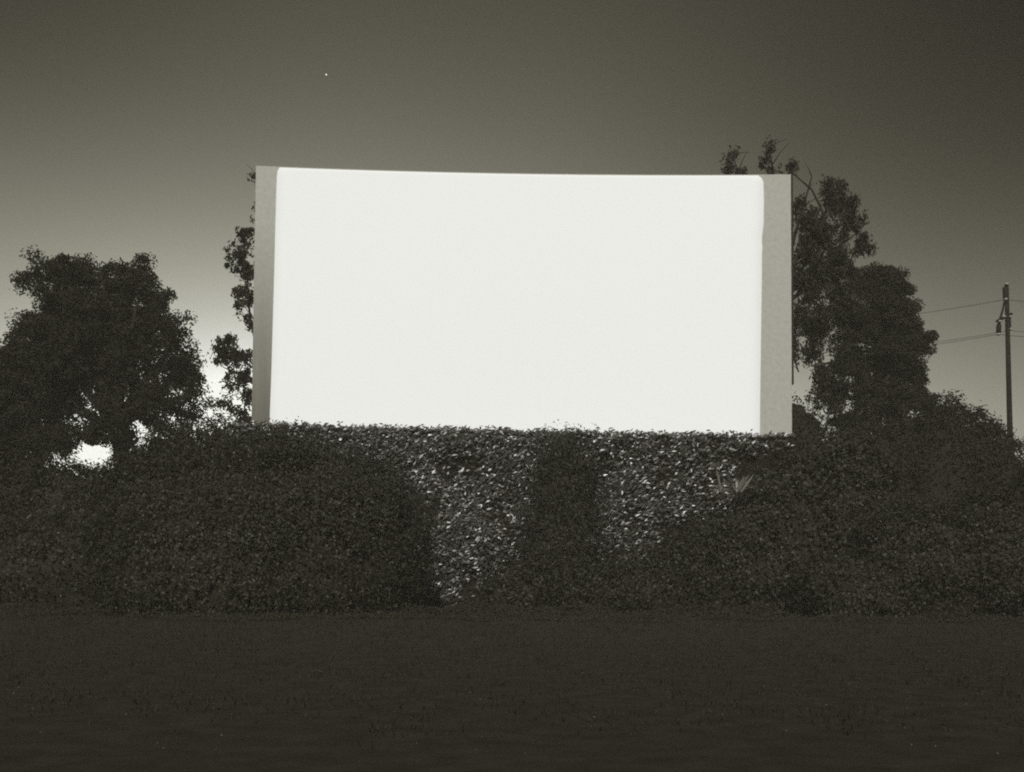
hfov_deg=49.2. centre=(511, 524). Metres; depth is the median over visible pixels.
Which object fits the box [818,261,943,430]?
dense tree
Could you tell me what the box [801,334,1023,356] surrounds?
power line
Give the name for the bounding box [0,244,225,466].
broad tree
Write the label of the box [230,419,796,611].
ivy wall
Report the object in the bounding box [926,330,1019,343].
power line
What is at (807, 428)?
bush
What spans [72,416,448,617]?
bush
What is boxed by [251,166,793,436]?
cinema screen
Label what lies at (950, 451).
hill bush
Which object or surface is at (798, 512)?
corner shrub
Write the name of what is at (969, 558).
foreground bush
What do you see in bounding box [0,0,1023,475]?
sky
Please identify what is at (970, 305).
power line
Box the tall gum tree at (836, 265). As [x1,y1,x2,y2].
[719,135,878,411]
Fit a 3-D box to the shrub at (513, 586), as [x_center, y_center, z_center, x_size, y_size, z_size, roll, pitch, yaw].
[0.235,2.715,46.255,4.091,3.216,3.374,0,-3,0]
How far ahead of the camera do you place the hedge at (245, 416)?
53.37 m
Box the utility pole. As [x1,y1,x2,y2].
[996,283,1012,437]
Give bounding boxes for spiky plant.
[716,467,756,519]
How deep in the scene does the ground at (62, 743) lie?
14.01 m
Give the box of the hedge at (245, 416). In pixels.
[102,402,251,474]
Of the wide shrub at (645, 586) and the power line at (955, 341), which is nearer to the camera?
the wide shrub at (645, 586)
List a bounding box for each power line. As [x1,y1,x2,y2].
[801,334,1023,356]
[919,299,1023,313]
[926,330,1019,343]
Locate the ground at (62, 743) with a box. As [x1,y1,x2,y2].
[0,612,1023,771]
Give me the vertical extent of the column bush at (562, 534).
8.829 m
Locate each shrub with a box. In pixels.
[469,551,564,611]
[538,498,782,613]
[683,429,916,615]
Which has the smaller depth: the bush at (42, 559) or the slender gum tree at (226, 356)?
the bush at (42, 559)
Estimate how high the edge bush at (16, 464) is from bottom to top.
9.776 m
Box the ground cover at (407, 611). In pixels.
[0,599,1023,624]
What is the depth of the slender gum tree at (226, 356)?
60.38 m
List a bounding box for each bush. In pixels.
[0,425,70,542]
[0,452,127,611]
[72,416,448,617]
[490,419,626,610]
[782,480,1023,618]
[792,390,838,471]
[822,389,1023,517]
[1004,459,1023,505]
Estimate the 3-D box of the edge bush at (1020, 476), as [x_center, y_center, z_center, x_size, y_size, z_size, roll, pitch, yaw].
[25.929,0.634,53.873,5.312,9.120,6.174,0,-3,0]
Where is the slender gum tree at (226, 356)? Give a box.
[210,164,255,418]
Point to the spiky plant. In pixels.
(742, 481)
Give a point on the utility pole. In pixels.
(1007, 316)
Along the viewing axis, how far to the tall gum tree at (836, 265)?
56.40 m
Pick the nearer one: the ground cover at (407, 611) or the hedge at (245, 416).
the ground cover at (407, 611)

